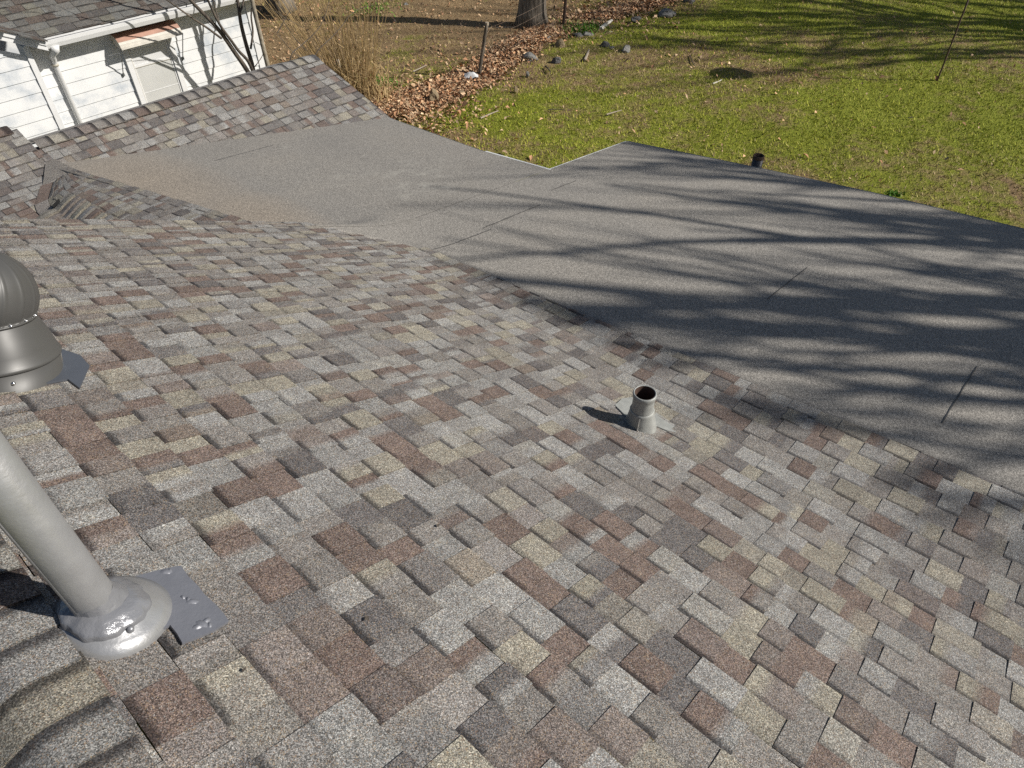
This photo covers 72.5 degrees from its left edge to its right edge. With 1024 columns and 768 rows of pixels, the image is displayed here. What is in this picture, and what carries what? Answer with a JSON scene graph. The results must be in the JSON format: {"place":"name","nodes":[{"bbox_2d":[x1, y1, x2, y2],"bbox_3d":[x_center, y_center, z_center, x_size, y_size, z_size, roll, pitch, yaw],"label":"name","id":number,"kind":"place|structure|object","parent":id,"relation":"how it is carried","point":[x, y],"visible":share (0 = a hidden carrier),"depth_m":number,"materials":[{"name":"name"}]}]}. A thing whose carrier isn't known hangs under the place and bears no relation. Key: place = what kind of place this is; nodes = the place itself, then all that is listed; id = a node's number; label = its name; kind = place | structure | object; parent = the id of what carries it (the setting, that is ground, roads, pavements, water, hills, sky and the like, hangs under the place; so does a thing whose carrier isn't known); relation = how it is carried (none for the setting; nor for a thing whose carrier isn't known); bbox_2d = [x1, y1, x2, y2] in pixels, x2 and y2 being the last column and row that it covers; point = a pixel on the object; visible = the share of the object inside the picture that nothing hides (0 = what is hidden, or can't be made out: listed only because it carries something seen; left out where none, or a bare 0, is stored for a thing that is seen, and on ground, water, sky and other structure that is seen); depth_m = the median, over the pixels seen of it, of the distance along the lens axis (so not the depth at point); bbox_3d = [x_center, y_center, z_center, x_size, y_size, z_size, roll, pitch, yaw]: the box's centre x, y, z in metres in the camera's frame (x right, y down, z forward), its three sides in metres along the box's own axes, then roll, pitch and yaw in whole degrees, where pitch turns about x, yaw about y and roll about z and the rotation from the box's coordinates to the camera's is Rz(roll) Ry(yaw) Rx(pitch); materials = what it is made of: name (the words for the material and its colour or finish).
{"place":"outdoors","nodes":[
{"label":"outdoors","id":0,"kind":"place"},
{"bbox_2d":[0,0,265,146],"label":"neighbor house","id":1,"kind":"structure","parent":0,"point":[66,63],"depth_m":10.93,"materials":[{"name":"white paint"}]},
{"bbox_2d":[121,30,187,104],"bbox_3d":[-5.910,-5.191,11.623,0.095,1.130,0.900,31,51,29],"label":"door","id":2,"kind":"structure","parent":1,"relation":"in","point":[154,68],"depth_m":11.61,"materials":[{"name":"white paint"}]},
{"bbox_2d":[250,0,269,65],"bbox_3d":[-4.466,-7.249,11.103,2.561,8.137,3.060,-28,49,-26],"label":"corner trim","id":3,"kind":"structure","parent":1,"relation":"attached to","point":[260,35],"depth_m":11.69,"materials":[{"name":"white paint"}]},
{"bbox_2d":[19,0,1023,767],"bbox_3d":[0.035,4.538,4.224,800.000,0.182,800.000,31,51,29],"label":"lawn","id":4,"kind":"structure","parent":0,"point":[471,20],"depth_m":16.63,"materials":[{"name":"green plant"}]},
{"bbox_2d":[167,0,262,71],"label":"multi stem tree","id":5,"kind":"object","parent":4,"relation":"on","point":[222,32],"visible":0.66,"depth_m":11.54,"materials":[{"name":"brown plant"}]},
{"bbox_2d":[265,0,296,14],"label":"dark tree","id":6,"kind":"object","parent":4,"relation":"on","point":[275,6],"visible":0.56,"depth_m":21.24,"materials":[{"name":"plant"}]},
{"bbox_2d":[256,0,423,107],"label":"cane clump","id":7,"kind":"object","parent":4,"relation":"on","point":[370,84],"visible":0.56,"depth_m":15.26,"materials":[{"name":"beige plant"}]},
{"bbox_2d":[269,0,372,59],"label":"arching twig","id":8,"kind":"object","parent":7,"relation":"attached to","point":[308,30],"visible":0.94,"depth_m":13.05,"materials":[{"name":"brown plant"}]},
{"bbox_2d":[334,0,404,21],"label":"weed patch","id":9,"kind":"object","parent":4,"relation":"on","point":[380,8],"visible":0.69,"depth_m":21.34,"materials":[{"name":"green plant"}]},
{"bbox_2d":[362,74,402,87],"bbox_3d":[-3.313,-7.258,16.829,1.465,0.238,1.465,31,51,29],"label":"weed patch","id":10,"kind":"object","parent":4,"relation":"on","point":[390,80],"visible":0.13,"depth_m":16.90,"materials":[{"name":"green plant"}]},
{"bbox_2d":[429,87,438,101],"bbox_3d":[-1.788,-6.543,16.006,0.252,0.485,0.264,14,45,15],"label":"rock","id":11,"kind":"object","parent":4,"relation":"on","point":[434,95],"visible":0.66,"depth_m":15.90,"materials":[{"name":"beige stone"}]},
{"bbox_2d":[478,22,488,73],"bbox_3d":[-0.703,-8.059,16.994,0.320,1.360,0.095,-3,43,-3],"label":"fence post","id":12,"kind":"object","parent":4,"relation":"on","point":[483,47],"visible":0.94,"depth_m":16.89,"materials":[{"name":"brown wood"}]},
{"bbox_2d":[478,0,562,69],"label":"wire fence","id":13,"kind":"object","parent":12,"relation":"attached to","point":[518,27],"visible":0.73,"depth_m":18.20,"materials":[{"name":"grey metal"}]},
{"bbox_2d":[0,55,1023,767],"label":"house","id":14,"kind":"structure","parent":4,"relation":"on","point":[244,253],"depth_m":3.22,"materials":[{"name":"grey asphalt"}]},
{"bbox_2d":[0,252,89,401],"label":"turbine vent","id":15,"kind":"object","parent":14,"relation":"on","point":[34,355],"visible":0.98,"depth_m":2.58,"materials":[{"name":"metal"}]},
{"bbox_2d":[0,431,228,660],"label":"exhaust pipe","id":16,"kind":"object","parent":14,"relation":"on","point":[100,614],"visible":1,"depth_m":1.71,"materials":[{"name":"grey metal"}]},
{"bbox_2d":[615,385,675,433],"bbox_3d":[0.766,0.115,3.874,0.417,0.405,0.430,31,51,29],"label":"vent pipe","id":17,"kind":"object","parent":14,"relation":"on","point":[637,410],"visible":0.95,"depth_m":3.73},
{"bbox_2d":[751,153,764,167],"bbox_3d":[2.894,-1.728,9.040,0.129,2.580,0.129,31,51,29],"label":"stack pipe","id":18,"kind":"object","parent":14,"relation":"on","point":[757,159],"visible":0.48,"depth_m":8.18,"materials":[{"name":"grey metal"}]},
{"bbox_2d":[522,52,538,61],"bbox_3d":[0.469,-8.457,18.131,0.426,0.291,0.376,-10,44,-10],"label":"rock","id":19,"kind":"object","parent":4,"relation":"on","point":[528,55],"visible":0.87,"depth_m":17.99,"materials":[{"name":"grey stone"}]},
{"bbox_2d":[514,0,547,29],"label":"oak tree","id":20,"kind":"object","parent":4,"relation":"on","point":[525,7],"visible":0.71,"depth_m":19.83,"materials":[{"name":"grey plant"}]},
{"bbox_2d":[361,0,709,146],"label":"leaf drift","id":21,"kind":"object","parent":4,"relation":"on","point":[448,86],"visible":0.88,"depth_m":17.48,"materials":[{"name":"brown plant"}]},
{"bbox_2d":[464,72,477,77],"bbox_3d":[-0.998,-7.590,17.122,0.353,0.128,0.237,0,43,0],"label":"litter bag","id":22,"kind":"object","parent":21,"relation":"on","point":[471,74],"visible":1,"depth_m":17.07,"materials":[{"name":"white plastic"}]},
{"bbox_2d":[551,57,560,63],"bbox_3d":[1.143,-8.334,17.994,0.244,0.194,0.239,33,52,31],"label":"rock","id":23,"kind":"object","parent":4,"relation":"on","point":[556,60],"visible":1,"depth_m":17.92,"materials":[{"name":"grey stone"}]},
{"bbox_2d":[555,38,564,47],"bbox_3d":[1.301,-9.077,18.759,0.300,0.396,0.351,-5,43,-5],"label":"rock","id":24,"kind":"object","parent":4,"relation":"on","point":[559,43],"visible":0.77,"depth_m":18.62,"materials":[{"name":"beige stone"}]},
{"bbox_2d":[562,0,566,24],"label":"fence post","id":25,"kind":"object","parent":4,"relation":"on","point":[564,12],"visible":0.74,"depth_m":19.75,"materials":[{"name":"wood"}]},
{"bbox_2d":[572,33,582,37],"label":"rock","id":26,"kind":"object","parent":4,"relation":"on","point":[578,34],"visible":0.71,"depth_m":19.34,"materials":[{"name":"grey stone"}]},
{"bbox_2d":[547,16,610,37],"bbox_3d":[1.700,-10.251,19.997,2.356,0.299,2.403,17,46,18],"label":"weed patch","id":27,"kind":"object","parent":4,"relation":"on","point":[583,26],"visible":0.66,"depth_m":19.79,"materials":[{"name":"green plant"}]},
{"bbox_2d":[583,32,592,35],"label":"rock","id":28,"kind":"object","parent":4,"relation":"on","point":[587,34],"visible":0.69,"depth_m":19.39,"materials":[{"name":"grey stone"}]},
{"bbox_2d":[583,37,593,60],"bbox_3d":[2.064,-8.945,18.637,0.074,0.061,1.838,8,44,9],"label":"stick","id":29,"kind":"object","parent":4,"relation":"on","point":[586,56],"visible":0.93,"depth_m":18.21,"materials":[{"name":"beige wood"}]},
{"bbox_2d":[600,41,609,46],"bbox_3d":[2.467,-9.065,18.743,0.254,0.299,0.276,-23,47,-22],"label":"rock","id":30,"kind":"object","parent":4,"relation":"on","point":[604,43],"visible":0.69,"depth_m":18.64,"materials":[{"name":"grey stone"}]},
{"bbox_2d":[599,19,612,29],"bbox_3d":[2.706,-10.366,20.158,0.140,0.121,0.941,16,45,17],"label":"stick","id":31,"kind":"object","parent":4,"relation":"on","point":[605,24],"visible":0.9,"depth_m":20.09,"materials":[{"name":"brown wood"}]},
{"bbox_2d":[622,45,629,52],"bbox_3d":[3.013,-8.793,18.448,0.244,0.296,0.278,2,43,2],"label":"rock","id":32,"kind":"object","parent":4,"relation":"on","point":[626,49],"visible":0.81,"depth_m":18.35,"materials":[{"name":"grey stone"}]},
{"bbox_2d":[255,0,1015,186],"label":"scattered leaves","id":33,"kind":"object","parent":4,"relation":"on","point":[652,66],"visible":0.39,"depth_m":18.82,"materials":[{"name":"brown plant"}]},
{"bbox_2d":[631,16,640,22],"bbox_3d":[3.653,-10.739,20.565,0.309,0.177,0.252,0,43,1],"label":"rock","id":34,"kind":"object","parent":4,"relation":"on","point":[635,18],"visible":0.99,"depth_m":20.48,"materials":[{"name":"grey stone"}]},
{"bbox_2d":[658,8,675,17],"bbox_3d":[4.615,-11.094,20.923,0.509,0.282,0.501,-22,47,-21],"label":"rock","id":35,"kind":"object","parent":4,"relation":"on","point":[665,12],"visible":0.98,"depth_m":20.79,"materials":[{"name":"grey stone"}]},
{"bbox_2d":[884,188,904,196],"bbox_3d":[6.974,-3.482,12.702,0.448,0.090,0.284,-7,43,-7],"label":"weed patch","id":36,"kind":"object","parent":4,"relation":"on","point":[891,191],"visible":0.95,"depth_m":12.69,"materials":[{"name":"green plant"}]},
{"bbox_2d":[937,0,968,80],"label":"feeder pole","id":37,"kind":"object","parent":4,"relation":"on","point":[952,40],"visible":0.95,"depth_m":16.19,"materials":[{"name":"metal"}]},
{"bbox_2d":[257,0,1023,226],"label":"grass","id":38,"kind":"structure","parent":0,"point":[693,27],"depth_m":16.69,"materials":[{"name":"green plant"}]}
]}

